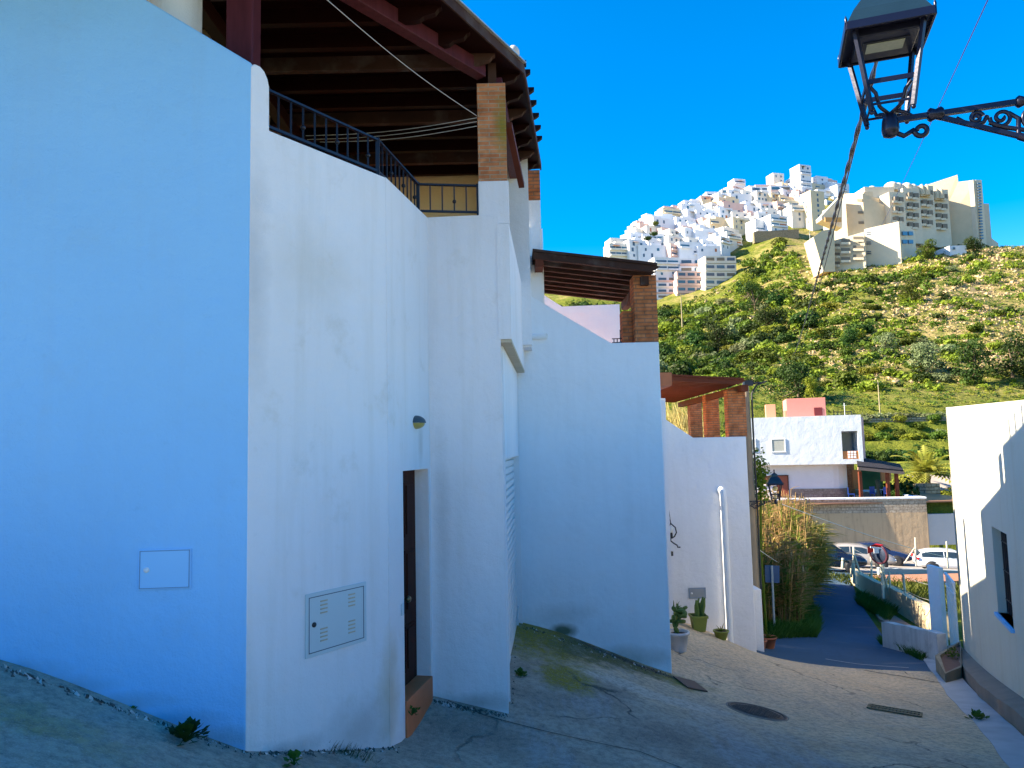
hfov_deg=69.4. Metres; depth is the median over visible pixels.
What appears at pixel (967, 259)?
bush
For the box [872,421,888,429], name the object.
bush
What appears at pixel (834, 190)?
town house
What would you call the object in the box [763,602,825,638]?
grass
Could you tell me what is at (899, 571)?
wall
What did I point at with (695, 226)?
town house
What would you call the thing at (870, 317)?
bush
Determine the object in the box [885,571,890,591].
fence post
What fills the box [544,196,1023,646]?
ground
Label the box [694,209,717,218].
town house
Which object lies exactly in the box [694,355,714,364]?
bush
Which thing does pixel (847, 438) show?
balcony door
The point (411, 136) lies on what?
clothes line
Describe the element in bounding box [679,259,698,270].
apartment block
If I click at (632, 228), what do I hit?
town house
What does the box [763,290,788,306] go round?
bush
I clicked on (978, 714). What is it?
weed
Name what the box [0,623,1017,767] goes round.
street
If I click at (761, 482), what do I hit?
climbing plant
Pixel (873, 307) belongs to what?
bush
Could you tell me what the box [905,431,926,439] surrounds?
bush
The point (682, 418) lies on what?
tall grass
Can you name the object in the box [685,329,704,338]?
bush
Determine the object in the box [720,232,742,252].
town house
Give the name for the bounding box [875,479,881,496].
covered parasol
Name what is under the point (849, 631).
road
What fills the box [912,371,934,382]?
bush
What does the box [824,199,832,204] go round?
town house
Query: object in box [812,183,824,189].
town house
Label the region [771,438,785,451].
window
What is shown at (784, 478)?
door
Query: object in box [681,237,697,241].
town house
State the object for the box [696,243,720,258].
town house
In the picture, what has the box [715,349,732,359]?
bush
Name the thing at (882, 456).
bush
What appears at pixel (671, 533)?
wrought iron wall ornament
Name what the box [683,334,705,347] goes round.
bush
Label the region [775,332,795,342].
bush
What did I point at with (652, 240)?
town house
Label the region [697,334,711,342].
bush
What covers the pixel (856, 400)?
scrub
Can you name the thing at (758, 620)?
wall
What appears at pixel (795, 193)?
town house
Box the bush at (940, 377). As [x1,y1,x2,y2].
[932,372,954,381]
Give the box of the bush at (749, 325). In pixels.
[738,322,759,332]
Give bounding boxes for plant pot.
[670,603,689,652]
[688,597,708,631]
[713,624,728,639]
[763,629,781,648]
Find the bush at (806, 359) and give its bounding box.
[796,356,815,365]
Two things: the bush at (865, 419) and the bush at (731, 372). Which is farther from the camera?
the bush at (731, 372)
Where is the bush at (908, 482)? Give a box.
[893,476,922,489]
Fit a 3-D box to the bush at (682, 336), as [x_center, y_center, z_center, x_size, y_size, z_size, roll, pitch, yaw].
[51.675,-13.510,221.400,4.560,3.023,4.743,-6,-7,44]
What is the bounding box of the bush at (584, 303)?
[576,301,588,305]
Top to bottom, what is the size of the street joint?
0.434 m
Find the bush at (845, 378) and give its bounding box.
[832,370,865,388]
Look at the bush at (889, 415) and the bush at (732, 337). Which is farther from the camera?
the bush at (732, 337)
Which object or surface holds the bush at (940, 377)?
on the ground at (747, 249)
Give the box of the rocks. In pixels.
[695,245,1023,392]
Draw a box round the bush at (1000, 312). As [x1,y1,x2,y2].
[988,309,1006,315]
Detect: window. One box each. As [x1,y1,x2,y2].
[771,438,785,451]
[994,532,1014,632]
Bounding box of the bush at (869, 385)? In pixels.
[852,379,883,392]
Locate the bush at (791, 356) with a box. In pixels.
[780,354,804,362]
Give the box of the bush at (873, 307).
[866,304,881,309]
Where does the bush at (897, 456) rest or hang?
on the ground at (747, 249)
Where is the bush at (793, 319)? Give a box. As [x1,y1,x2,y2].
[788,310,819,328]
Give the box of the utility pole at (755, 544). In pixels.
[742,380,765,589]
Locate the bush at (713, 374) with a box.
[693,373,719,376]
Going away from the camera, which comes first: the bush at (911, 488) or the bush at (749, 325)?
the bush at (911, 488)
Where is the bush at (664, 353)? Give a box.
[659,346,678,361]
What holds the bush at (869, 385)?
on the ground at (747, 249)
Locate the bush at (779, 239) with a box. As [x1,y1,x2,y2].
[770,237,787,247]
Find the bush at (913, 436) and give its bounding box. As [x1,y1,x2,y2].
[901,433,923,439]
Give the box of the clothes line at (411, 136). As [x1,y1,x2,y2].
[339,126,475,141]
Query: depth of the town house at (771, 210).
436.54 m
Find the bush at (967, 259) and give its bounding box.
[964,255,975,260]
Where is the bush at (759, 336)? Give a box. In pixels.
[748,330,768,341]
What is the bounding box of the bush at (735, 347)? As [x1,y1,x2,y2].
[728,342,748,353]
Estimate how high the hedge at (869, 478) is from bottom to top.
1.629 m
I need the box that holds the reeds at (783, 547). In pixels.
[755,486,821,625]
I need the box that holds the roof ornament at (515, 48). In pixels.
[510,45,525,66]
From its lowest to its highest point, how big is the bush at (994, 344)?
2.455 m
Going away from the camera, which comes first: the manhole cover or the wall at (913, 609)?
the manhole cover
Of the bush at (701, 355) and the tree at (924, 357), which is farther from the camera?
the bush at (701, 355)
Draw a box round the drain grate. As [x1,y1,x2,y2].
[866,704,922,716]
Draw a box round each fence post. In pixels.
[850,546,860,583]
[870,557,872,577]
[882,564,889,598]
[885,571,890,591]
[902,573,905,593]
[904,538,916,565]
[946,541,948,567]
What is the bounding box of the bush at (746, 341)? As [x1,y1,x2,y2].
[738,338,759,345]
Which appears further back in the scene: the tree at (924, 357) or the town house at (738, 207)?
the town house at (738, 207)
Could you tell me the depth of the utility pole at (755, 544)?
17.06 m
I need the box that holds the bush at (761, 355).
[748,350,779,362]
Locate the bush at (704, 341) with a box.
[698,340,712,347]
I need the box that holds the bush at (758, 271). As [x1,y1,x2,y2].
[746,267,766,278]
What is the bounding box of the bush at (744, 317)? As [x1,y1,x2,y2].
[736,315,753,319]
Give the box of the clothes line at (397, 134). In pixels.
[307,121,476,139]
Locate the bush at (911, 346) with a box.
[906,341,934,350]
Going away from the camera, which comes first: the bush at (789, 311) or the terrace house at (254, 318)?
the terrace house at (254, 318)
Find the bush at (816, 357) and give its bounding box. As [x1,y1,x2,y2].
[799,355,819,361]
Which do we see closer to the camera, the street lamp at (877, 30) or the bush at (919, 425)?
the street lamp at (877, 30)
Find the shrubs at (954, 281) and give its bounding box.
[567,247,1023,390]
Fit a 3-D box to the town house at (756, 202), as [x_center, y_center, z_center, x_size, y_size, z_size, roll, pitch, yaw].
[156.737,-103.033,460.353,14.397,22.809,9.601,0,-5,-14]
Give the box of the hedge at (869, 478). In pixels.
[861,470,882,488]
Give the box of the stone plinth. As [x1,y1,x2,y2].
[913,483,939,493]
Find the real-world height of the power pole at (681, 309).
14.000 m
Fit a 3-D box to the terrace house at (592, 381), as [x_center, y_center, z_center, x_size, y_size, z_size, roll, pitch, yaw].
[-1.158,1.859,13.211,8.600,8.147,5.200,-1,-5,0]
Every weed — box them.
[168,716,209,745]
[282,749,301,766]
[408,705,419,715]
[515,667,526,677]
[964,708,989,719]
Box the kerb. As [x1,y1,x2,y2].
[947,644,1023,735]
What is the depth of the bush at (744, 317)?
230.12 m
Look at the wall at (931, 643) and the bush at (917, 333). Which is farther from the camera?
the bush at (917, 333)
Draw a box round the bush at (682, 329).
[679,326,702,333]
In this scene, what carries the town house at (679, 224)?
on the ground at (747, 249)
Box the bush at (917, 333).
[903,331,921,336]
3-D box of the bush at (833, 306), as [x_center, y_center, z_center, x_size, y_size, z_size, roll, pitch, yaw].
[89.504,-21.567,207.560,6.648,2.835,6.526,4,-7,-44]
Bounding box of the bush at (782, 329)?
[768,325,787,337]
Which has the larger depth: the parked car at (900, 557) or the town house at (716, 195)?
the town house at (716, 195)
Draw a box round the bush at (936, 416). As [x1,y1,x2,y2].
[927,413,942,421]
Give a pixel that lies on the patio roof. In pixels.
(883, 468)
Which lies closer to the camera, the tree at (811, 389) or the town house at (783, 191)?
the tree at (811, 389)
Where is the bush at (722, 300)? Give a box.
[715,298,733,305]
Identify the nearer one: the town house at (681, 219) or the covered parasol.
the covered parasol
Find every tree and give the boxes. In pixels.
[703,318,730,351]
[733,270,762,303]
[736,281,769,311]
[751,303,786,331]
[770,362,826,400]
[802,376,825,401]
[838,326,859,344]
[873,332,899,354]
[890,445,950,484]
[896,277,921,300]
[907,339,947,371]
[915,239,936,258]
[950,336,997,384]
[962,235,984,252]
[983,329,1023,377]
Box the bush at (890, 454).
[882,449,898,460]
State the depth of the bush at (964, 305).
185.35 m
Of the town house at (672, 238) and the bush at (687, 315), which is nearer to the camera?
the bush at (687, 315)
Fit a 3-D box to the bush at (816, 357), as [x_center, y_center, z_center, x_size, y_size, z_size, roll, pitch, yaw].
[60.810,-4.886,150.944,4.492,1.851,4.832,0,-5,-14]
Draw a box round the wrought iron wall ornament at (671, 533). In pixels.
[669,512,679,555]
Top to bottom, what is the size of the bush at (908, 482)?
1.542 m
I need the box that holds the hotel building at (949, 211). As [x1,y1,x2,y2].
[804,175,998,276]
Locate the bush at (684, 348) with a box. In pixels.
[676,345,693,351]
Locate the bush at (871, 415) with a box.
[859,413,875,417]
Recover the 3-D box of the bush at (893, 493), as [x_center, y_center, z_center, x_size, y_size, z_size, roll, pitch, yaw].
[30.229,8.826,58.413,1.500,1.105,1.147,-4,-6,26]
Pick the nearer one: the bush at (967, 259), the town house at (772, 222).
the bush at (967, 259)
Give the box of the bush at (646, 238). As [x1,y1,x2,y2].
[643,236,651,240]
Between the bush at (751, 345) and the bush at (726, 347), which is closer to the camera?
the bush at (751, 345)
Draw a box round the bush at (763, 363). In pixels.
[757,362,772,367]
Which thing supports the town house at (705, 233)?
on the ground at (747, 249)
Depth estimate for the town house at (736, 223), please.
415.19 m
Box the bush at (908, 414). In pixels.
[898,412,916,416]
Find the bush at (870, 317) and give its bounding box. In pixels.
[860,314,879,321]
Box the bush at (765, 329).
[754,324,783,333]
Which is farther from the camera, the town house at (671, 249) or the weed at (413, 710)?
the town house at (671, 249)
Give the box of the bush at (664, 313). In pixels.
[657,308,676,319]
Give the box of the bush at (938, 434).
[928,430,945,438]
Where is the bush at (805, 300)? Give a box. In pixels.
[793,298,815,306]
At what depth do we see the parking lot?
48.20 m
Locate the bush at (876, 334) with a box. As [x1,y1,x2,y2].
[871,332,885,338]
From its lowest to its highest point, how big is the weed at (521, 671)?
0.125 m
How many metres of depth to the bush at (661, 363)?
157.95 m
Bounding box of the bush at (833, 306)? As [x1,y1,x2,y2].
[818,302,840,311]
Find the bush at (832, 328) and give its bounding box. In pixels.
[824,325,837,332]
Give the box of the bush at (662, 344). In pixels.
[659,342,670,349]
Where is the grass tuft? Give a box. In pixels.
[329,741,383,762]
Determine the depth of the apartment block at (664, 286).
354.96 m
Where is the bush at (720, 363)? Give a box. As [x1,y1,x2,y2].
[707,357,730,367]
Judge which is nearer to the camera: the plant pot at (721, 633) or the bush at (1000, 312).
the plant pot at (721, 633)
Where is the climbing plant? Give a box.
[753,447,771,633]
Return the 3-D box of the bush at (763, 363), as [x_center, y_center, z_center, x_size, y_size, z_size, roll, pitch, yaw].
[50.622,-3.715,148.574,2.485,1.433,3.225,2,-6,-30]
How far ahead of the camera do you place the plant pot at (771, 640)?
16.70 m
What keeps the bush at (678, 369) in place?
on the ground at (747, 249)
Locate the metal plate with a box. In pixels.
[673,676,707,691]
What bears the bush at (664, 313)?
on the ground at (747, 249)
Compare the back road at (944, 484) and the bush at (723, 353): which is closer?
the back road at (944, 484)
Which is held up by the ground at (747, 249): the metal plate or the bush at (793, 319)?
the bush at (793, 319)
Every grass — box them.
[665,396,725,436]
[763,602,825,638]
[829,571,960,612]
[854,589,900,619]
[876,634,926,660]
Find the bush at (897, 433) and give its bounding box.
[890,431,904,437]
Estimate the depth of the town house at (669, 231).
393.66 m
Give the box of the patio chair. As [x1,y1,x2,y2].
[869,486,875,496]
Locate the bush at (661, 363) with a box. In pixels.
[659,359,667,369]
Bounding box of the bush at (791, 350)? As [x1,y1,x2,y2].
[787,347,806,353]
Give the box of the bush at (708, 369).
[695,363,726,374]
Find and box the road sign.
[765,565,779,623]
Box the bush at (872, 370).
[858,367,881,374]
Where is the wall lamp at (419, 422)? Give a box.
[413,416,425,428]
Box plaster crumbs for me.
[4,628,658,755]
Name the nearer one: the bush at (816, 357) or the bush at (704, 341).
the bush at (816, 357)
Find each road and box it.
[757,567,930,671]
[907,475,951,490]
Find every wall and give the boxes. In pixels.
[752,229,798,243]
[753,585,763,651]
[763,490,929,552]
[850,568,949,639]
[866,416,946,422]
[877,567,957,574]
[881,622,946,659]
[927,513,955,544]
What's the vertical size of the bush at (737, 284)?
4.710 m
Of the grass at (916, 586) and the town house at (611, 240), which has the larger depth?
the town house at (611, 240)
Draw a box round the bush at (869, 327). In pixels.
[850,321,874,332]
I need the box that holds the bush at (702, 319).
[694,317,706,325]
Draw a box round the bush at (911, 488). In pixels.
[880,476,919,496]
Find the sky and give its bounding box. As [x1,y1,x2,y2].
[461,0,1023,256]
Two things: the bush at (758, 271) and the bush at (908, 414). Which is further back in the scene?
the bush at (758, 271)
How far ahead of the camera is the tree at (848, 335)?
165.63 m
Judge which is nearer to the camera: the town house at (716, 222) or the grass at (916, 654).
the grass at (916, 654)
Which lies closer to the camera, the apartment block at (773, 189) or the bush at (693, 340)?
the bush at (693, 340)
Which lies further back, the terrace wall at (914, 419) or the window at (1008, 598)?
the terrace wall at (914, 419)
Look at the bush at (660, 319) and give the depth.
290.95 m
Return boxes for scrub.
[565,245,1023,449]
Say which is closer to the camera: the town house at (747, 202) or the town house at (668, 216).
the town house at (668, 216)
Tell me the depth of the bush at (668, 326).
262.62 m
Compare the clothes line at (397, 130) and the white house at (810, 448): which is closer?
the clothes line at (397, 130)
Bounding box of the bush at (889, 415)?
[874,412,892,417]
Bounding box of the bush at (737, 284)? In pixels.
[732,280,747,289]
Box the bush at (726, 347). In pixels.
[719,343,735,351]
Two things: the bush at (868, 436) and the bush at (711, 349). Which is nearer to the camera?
the bush at (868, 436)
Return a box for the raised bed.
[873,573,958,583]
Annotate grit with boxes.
[1,627,668,757]
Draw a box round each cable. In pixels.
[782,504,956,559]
[794,62,877,353]
[801,120,862,347]
[870,0,987,244]
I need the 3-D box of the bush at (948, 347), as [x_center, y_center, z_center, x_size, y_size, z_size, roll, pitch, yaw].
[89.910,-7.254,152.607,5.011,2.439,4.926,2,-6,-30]
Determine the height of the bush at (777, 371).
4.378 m
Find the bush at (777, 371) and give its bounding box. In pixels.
[772,360,791,380]
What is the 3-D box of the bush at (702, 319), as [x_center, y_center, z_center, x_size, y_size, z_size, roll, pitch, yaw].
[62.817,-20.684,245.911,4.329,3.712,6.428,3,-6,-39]
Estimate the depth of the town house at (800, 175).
483.95 m
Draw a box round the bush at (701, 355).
[688,351,710,360]
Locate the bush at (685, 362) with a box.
[666,359,691,370]
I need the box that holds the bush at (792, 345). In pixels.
[788,340,805,347]
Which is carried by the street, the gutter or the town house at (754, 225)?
the gutter
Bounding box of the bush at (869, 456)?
[865,452,874,459]
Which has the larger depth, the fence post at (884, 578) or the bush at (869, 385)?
the bush at (869, 385)
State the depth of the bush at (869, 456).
83.23 m
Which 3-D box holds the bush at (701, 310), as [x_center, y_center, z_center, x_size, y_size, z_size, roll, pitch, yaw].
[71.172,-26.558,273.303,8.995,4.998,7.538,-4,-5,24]
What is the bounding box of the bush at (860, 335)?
[840,326,866,339]
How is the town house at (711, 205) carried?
on the ground at (747, 249)
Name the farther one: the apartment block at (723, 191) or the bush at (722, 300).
the apartment block at (723, 191)
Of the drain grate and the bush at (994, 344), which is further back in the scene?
the bush at (994, 344)
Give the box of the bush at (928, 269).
[922,266,944,272]
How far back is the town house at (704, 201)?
457.94 m
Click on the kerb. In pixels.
(1006, 703)
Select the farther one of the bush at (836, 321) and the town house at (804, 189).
the town house at (804, 189)
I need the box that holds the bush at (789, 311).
[770,308,795,317]
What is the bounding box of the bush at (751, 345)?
[743,339,763,349]
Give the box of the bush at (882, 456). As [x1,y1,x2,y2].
[873,450,896,461]
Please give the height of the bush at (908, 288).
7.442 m
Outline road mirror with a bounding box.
[868,544,888,598]
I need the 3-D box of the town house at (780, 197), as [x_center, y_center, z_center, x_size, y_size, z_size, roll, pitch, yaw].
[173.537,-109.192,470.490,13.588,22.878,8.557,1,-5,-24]
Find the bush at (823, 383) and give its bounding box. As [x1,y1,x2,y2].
[818,380,833,386]
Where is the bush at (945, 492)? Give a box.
[940,487,951,495]
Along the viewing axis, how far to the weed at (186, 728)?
4.96 m
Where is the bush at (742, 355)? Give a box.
[734,352,751,362]
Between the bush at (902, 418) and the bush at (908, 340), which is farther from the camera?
the bush at (908, 340)
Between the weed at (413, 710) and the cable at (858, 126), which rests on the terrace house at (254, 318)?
the weed at (413, 710)
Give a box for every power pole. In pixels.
[678,294,684,326]
[877,380,880,414]
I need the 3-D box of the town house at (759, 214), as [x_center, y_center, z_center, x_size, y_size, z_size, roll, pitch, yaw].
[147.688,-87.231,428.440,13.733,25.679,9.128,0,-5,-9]
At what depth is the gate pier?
17.27 m
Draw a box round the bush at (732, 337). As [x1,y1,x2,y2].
[723,332,747,341]
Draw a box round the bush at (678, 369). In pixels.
[665,364,692,374]
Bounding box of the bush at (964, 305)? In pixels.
[955,303,970,308]
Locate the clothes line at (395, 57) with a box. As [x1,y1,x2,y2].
[327,0,476,115]
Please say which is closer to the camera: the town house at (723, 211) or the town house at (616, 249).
the town house at (616, 249)
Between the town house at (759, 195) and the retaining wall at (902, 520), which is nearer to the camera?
the retaining wall at (902, 520)
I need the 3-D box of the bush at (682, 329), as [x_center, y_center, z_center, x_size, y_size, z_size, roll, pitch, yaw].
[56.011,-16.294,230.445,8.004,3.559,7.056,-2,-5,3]
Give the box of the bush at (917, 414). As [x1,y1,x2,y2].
[910,412,925,416]
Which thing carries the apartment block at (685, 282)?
on the ground at (747, 249)
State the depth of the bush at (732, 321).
227.66 m
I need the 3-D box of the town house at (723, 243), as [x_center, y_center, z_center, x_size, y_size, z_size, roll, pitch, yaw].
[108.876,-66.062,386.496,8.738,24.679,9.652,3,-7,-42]
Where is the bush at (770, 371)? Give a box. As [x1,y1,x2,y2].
[766,366,777,374]
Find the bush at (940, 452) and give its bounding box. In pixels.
[934,449,949,459]
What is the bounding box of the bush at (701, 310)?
[693,306,714,317]
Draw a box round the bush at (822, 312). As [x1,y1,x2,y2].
[808,310,828,318]
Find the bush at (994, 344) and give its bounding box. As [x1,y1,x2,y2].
[985,340,1005,349]
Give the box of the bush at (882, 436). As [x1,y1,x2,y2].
[874,432,892,439]
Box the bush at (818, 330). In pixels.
[802,327,825,337]
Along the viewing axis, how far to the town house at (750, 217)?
425.90 m
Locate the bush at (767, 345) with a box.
[749,342,784,351]
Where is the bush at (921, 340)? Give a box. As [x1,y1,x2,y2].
[915,337,928,342]
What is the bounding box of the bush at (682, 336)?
[677,334,688,341]
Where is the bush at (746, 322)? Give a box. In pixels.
[734,319,755,331]
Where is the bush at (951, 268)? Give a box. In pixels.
[944,265,956,270]
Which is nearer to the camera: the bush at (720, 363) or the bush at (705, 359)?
the bush at (720, 363)
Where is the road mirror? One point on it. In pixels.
(881, 557)
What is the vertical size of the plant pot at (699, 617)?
0.669 m
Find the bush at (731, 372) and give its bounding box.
[711,367,743,376]
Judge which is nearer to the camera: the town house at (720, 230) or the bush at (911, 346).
the bush at (911, 346)
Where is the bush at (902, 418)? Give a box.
[891,414,907,421]
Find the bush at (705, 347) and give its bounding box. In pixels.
[692,343,709,353]
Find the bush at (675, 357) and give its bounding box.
[664,353,700,366]
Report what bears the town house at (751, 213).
on the ground at (747, 249)
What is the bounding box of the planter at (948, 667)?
[935,641,961,681]
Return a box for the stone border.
[875,614,909,624]
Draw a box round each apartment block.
[656,276,673,299]
[672,271,700,295]
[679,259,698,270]
[697,256,736,289]
[719,189,746,193]
[748,187,766,193]
[767,186,790,196]
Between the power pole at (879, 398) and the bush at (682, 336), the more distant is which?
the bush at (682, 336)
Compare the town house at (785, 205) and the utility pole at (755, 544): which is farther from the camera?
the town house at (785, 205)
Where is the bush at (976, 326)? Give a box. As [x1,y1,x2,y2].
[966,322,984,332]
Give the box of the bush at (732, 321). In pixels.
[727,315,742,328]
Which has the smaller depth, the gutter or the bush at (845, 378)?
the gutter
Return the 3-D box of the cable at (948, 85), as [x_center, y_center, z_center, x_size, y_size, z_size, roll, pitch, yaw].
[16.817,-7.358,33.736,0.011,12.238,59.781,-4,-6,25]
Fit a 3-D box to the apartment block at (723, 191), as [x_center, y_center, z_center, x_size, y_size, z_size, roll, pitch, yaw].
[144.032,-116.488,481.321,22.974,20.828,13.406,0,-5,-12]
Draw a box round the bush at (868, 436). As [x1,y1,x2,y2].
[864,434,873,440]
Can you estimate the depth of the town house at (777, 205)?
445.29 m
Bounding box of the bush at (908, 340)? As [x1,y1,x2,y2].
[897,336,919,345]
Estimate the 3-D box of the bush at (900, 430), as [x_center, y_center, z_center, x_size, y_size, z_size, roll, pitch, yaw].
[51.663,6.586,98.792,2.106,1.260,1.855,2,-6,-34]
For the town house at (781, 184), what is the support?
on the ground at (747, 249)
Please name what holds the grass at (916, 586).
on the ground at (747, 249)
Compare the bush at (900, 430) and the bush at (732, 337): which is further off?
the bush at (732, 337)
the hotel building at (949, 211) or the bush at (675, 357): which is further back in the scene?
the hotel building at (949, 211)
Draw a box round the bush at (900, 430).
[892,429,906,432]
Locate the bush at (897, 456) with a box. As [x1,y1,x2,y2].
[886,450,903,460]
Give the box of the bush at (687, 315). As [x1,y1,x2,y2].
[682,313,696,318]
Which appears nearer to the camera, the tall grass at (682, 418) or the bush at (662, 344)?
the tall grass at (682, 418)
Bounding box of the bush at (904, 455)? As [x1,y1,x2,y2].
[899,450,917,460]
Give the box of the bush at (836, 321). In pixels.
[828,318,844,324]
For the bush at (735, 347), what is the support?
on the ground at (747, 249)
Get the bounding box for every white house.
[751,397,865,497]
[946,400,1023,697]
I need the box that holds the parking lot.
[832,559,957,573]
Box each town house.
[603,241,627,258]
[604,238,626,245]
[620,232,641,238]
[623,237,645,259]
[625,225,642,233]
[632,221,647,228]
[637,243,665,260]
[639,213,651,220]
[641,225,659,233]
[641,234,663,239]
[641,237,662,244]
[644,217,674,228]
[648,214,675,218]
[648,257,679,275]
[655,208,681,216]
[656,227,674,231]
[657,205,678,210]
[658,228,676,235]
[658,234,683,244]
[665,243,677,256]
[673,216,695,224]
[675,222,694,228]
[675,226,692,229]
[675,241,700,258]
[677,227,692,237]
[678,199,700,205]
[678,203,703,210]
[680,209,693,217]
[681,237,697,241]
[689,223,714,229]
[692,228,717,239]
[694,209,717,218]
[696,196,712,201]
[696,217,707,223]
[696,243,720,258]
[697,237,712,245]
[700,199,715,204]
[702,192,721,195]
[702,217,725,228]
[703,202,718,210]
[705,214,726,218]
[707,233,730,255]
[711,193,728,199]
[712,196,738,203]
[714,206,731,218]
[715,226,738,233]
[717,201,743,211]
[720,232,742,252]
[723,185,742,188]
[725,217,748,234]
[726,188,740,194]
[727,178,745,188]
[729,194,751,202]
[729,210,748,217]
[740,189,750,193]
[741,201,753,205]
[743,204,758,212]
[744,210,753,215]
[745,215,756,220]
[745,219,765,241]
[751,191,767,200]
[752,200,772,205]
[754,185,775,186]
[754,211,779,218]
[757,203,772,210]
[760,208,778,213]
[760,214,787,230]
[766,173,783,184]
[767,192,776,201]
[773,201,784,210]
[774,182,787,185]
[776,194,792,200]
[778,199,798,204]
[779,187,786,195]
[782,203,793,209]
[783,205,804,227]
[789,189,804,198]
[790,164,812,189]
[791,187,810,191]
[794,195,800,203]
[800,190,824,230]
[811,176,827,184]
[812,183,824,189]
[814,189,830,196]
[824,182,848,193]
[824,184,847,195]
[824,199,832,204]
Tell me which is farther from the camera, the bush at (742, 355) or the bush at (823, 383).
the bush at (742, 355)
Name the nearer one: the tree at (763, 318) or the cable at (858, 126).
the cable at (858, 126)
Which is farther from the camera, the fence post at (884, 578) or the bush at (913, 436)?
the bush at (913, 436)
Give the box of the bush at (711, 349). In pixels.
[704,345,715,352]
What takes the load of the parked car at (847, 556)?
on the road at (849, 631)
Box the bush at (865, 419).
[863,416,871,422]
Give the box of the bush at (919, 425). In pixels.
[909,421,927,429]
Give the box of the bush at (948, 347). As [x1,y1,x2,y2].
[934,343,956,353]
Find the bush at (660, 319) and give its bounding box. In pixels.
[658,316,669,321]
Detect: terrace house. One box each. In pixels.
[0,0,542,750]
[517,229,672,672]
[661,374,756,651]
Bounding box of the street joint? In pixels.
[448,700,681,767]
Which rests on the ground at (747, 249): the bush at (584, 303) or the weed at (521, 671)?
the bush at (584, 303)
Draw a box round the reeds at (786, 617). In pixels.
[762,556,810,621]
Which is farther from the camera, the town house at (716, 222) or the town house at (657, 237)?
the town house at (716, 222)
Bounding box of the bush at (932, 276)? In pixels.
[914,273,935,278]
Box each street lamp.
[749,470,783,508]
[837,0,1023,141]
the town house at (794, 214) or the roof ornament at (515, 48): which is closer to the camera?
the roof ornament at (515, 48)
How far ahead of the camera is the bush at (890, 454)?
83.65 m
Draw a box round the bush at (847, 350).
[837,347,853,355]
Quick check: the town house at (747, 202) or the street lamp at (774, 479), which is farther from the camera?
the town house at (747, 202)
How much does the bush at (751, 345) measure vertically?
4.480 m
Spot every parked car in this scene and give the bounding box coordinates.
[823,543,866,572]
[834,543,896,567]
[855,541,911,565]
[911,548,957,568]
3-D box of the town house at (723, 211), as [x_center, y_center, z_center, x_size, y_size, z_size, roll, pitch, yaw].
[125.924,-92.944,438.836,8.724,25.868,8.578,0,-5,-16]
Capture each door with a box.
[403,470,416,685]
[776,475,789,496]
[841,433,853,450]
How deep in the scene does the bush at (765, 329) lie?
199.45 m
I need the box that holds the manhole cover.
[726,702,788,720]
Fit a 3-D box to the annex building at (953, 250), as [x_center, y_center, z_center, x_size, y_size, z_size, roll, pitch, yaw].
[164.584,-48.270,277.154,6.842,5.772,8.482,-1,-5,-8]
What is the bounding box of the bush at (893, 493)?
[884,489,903,496]
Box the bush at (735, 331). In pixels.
[717,324,739,335]
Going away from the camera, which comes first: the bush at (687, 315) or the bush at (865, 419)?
the bush at (865, 419)
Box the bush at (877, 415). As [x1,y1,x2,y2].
[871,412,884,417]
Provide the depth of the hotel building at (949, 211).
291.02 m
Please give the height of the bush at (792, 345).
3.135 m
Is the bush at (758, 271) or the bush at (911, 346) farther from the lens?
the bush at (758, 271)
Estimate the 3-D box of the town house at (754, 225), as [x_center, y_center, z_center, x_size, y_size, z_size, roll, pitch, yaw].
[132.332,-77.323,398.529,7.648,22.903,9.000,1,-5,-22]
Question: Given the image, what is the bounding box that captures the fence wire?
[854,549,927,599]
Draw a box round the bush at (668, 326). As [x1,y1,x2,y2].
[658,321,679,332]
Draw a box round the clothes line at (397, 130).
[306,117,476,135]
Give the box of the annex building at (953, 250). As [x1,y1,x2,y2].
[934,245,966,255]
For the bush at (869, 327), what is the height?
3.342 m
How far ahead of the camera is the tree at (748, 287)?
242.97 m
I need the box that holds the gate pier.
[927,565,959,645]
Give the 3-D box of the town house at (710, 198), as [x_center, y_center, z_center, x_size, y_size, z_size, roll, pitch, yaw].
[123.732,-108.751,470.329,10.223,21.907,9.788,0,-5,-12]
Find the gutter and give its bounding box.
[924,658,1023,767]
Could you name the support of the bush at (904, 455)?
on the ground at (747, 249)
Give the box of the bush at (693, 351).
[685,346,709,355]
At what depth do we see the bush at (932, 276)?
226.62 m
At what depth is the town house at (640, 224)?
414.73 m
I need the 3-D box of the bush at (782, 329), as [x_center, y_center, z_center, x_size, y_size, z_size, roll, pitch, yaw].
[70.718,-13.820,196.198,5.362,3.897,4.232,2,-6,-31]

